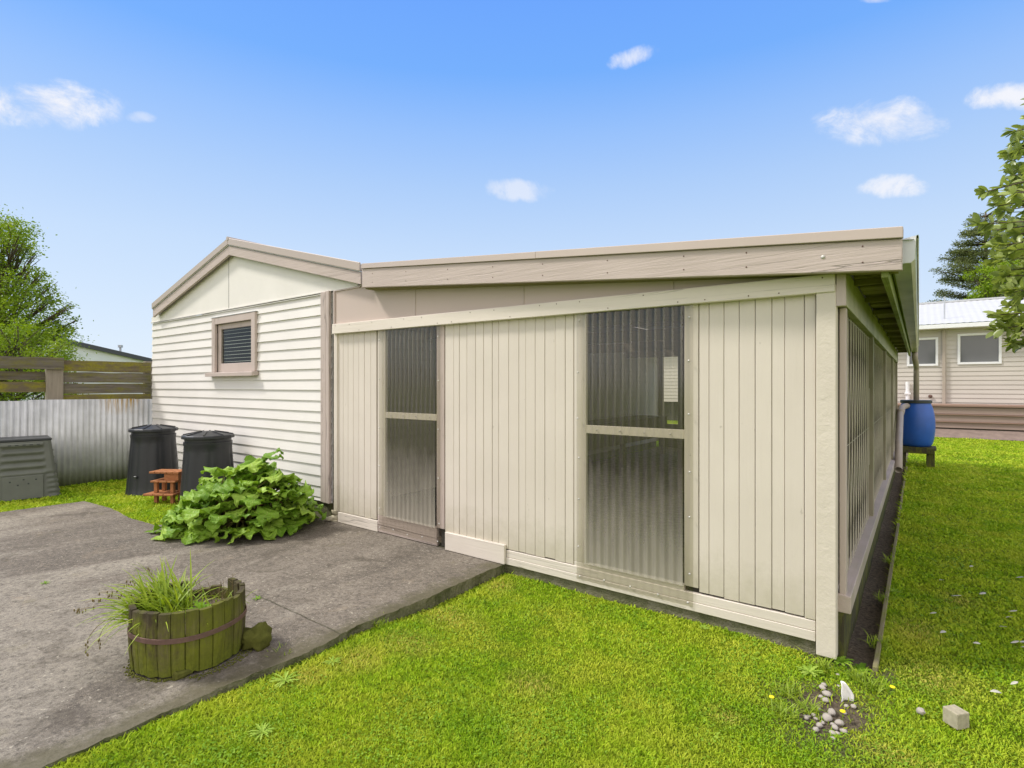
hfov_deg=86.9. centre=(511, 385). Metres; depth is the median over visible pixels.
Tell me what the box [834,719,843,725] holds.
pebble
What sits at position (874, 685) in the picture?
grass tuft
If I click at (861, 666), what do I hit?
weed
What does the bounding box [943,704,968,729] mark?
concrete block
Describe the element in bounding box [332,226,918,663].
shed
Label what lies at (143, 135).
sky
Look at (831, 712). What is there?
pebble
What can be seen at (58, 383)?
timber fence
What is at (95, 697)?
concrete slab
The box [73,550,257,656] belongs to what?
grass clump
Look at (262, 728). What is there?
weed
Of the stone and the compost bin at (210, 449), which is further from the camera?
the compost bin at (210, 449)
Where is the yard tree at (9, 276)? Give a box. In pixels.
[0,204,98,400]
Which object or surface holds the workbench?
in the shed at (754, 500)
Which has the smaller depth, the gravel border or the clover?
the clover
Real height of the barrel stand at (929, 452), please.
0.422 m
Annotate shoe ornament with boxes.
[325,509,338,521]
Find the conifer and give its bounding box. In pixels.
[928,212,1019,301]
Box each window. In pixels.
[205,311,258,376]
[907,337,937,365]
[957,333,1001,364]
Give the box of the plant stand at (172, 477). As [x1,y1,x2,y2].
[143,469,181,503]
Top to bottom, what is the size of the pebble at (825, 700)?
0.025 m
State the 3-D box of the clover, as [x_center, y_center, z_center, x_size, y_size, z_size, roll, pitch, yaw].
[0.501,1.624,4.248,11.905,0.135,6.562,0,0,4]
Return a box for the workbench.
[588,415,666,464]
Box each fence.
[0,356,152,399]
[0,399,152,486]
[898,403,1023,430]
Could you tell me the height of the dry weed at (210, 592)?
0.200 m
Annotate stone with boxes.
[916,707,925,714]
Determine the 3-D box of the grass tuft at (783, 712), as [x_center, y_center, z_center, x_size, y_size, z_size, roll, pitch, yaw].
[1.346,1.600,2.653,0.168,0.084,0.179,0,0,37]
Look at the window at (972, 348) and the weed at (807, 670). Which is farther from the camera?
the window at (972, 348)
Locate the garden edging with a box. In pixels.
[873,466,907,672]
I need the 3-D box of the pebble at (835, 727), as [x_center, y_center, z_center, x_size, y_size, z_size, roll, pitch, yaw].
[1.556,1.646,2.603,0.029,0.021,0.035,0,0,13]
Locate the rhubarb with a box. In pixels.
[145,448,326,544]
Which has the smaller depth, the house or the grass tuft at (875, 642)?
the grass tuft at (875, 642)
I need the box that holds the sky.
[0,0,1023,357]
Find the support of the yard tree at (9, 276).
on the ground
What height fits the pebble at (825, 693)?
0.031 m
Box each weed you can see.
[190,573,237,600]
[248,722,275,740]
[270,670,300,687]
[322,656,341,664]
[795,664,824,677]
[828,656,852,665]
[845,663,872,674]
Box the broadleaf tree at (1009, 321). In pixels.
[963,98,1023,352]
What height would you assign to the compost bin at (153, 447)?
1.006 m
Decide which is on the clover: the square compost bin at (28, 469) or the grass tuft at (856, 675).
the grass tuft at (856, 675)
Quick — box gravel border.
[935,428,1023,440]
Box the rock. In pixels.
[241,621,271,651]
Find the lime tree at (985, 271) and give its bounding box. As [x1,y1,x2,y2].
[958,259,1023,298]
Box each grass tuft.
[367,611,387,629]
[766,677,805,699]
[767,696,803,723]
[790,693,826,719]
[808,655,839,672]
[838,663,873,684]
[855,670,900,695]
[861,631,894,649]
[873,589,900,604]
[881,553,903,563]
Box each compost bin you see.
[0,435,60,500]
[125,424,178,496]
[179,430,234,508]
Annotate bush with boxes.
[0,315,87,400]
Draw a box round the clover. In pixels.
[64,498,1023,767]
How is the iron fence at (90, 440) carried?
on the lawn at (860, 650)
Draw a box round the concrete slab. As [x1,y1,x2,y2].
[0,501,505,767]
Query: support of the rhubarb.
on the concrete slab
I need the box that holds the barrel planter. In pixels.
[127,577,246,677]
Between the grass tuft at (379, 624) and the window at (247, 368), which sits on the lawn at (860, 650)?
the grass tuft at (379, 624)
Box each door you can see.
[378,325,444,545]
[574,304,698,603]
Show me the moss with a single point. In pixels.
(141, 678)
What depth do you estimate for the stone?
2.69 m
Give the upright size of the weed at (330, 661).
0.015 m
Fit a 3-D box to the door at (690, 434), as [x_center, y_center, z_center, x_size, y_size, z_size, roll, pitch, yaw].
[0.895,0.457,4.024,0.985,2.194,0.079,0,0,37]
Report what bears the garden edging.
on the lawn at (860, 650)
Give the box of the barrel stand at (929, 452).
[903,445,936,466]
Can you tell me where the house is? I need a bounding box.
[664,296,1023,420]
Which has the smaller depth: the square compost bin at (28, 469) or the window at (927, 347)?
the square compost bin at (28, 469)
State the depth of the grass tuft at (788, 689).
2.87 m
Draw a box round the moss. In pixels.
[123,649,251,682]
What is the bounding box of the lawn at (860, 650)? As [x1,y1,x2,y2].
[0,420,1023,767]
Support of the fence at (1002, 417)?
on the lawn at (860, 650)
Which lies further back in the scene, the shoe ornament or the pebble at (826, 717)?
the shoe ornament
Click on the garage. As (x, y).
(246, 357)
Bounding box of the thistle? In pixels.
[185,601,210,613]
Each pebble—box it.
[816,722,822,727]
[822,690,831,696]
[822,697,828,702]
[822,713,832,721]
[828,708,835,715]
[832,724,837,730]
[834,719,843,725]
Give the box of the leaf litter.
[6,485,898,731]
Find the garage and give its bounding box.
[151,236,658,516]
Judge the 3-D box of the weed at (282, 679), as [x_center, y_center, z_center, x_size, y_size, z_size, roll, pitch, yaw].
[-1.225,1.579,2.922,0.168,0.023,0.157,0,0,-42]
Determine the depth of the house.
18.63 m
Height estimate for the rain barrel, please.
1.141 m
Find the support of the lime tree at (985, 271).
on the ground
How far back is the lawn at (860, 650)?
2.92 m
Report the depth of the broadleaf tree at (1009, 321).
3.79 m
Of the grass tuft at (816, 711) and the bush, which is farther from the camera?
the bush
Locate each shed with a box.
[2,338,152,400]
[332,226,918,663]
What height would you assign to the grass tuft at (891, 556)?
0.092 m
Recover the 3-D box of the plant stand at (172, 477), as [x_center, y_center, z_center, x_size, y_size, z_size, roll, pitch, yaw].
[-4.652,1.373,7.285,0.444,0.455,0.310,0,0,4]
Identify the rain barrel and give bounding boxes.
[894,400,935,472]
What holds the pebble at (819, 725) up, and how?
on the lawn at (860, 650)
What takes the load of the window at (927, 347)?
in the house
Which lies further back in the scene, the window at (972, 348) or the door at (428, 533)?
the window at (972, 348)
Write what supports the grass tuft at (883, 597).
on the lawn at (860, 650)
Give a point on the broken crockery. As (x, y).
(846, 692)
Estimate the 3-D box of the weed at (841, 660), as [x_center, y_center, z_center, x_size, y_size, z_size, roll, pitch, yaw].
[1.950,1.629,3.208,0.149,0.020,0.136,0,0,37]
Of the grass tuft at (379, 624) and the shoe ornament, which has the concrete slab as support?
the shoe ornament
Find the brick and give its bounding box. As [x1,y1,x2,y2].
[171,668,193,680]
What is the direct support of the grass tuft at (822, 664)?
on the clover
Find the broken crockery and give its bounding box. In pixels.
[840,681,853,701]
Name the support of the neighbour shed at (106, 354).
on the ground
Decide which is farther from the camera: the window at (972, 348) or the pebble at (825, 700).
the window at (972, 348)
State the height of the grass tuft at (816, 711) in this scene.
0.081 m
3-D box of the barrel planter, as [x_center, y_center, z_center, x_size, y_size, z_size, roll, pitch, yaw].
[-1.878,1.383,3.149,0.596,0.352,0.596,0,0,37]

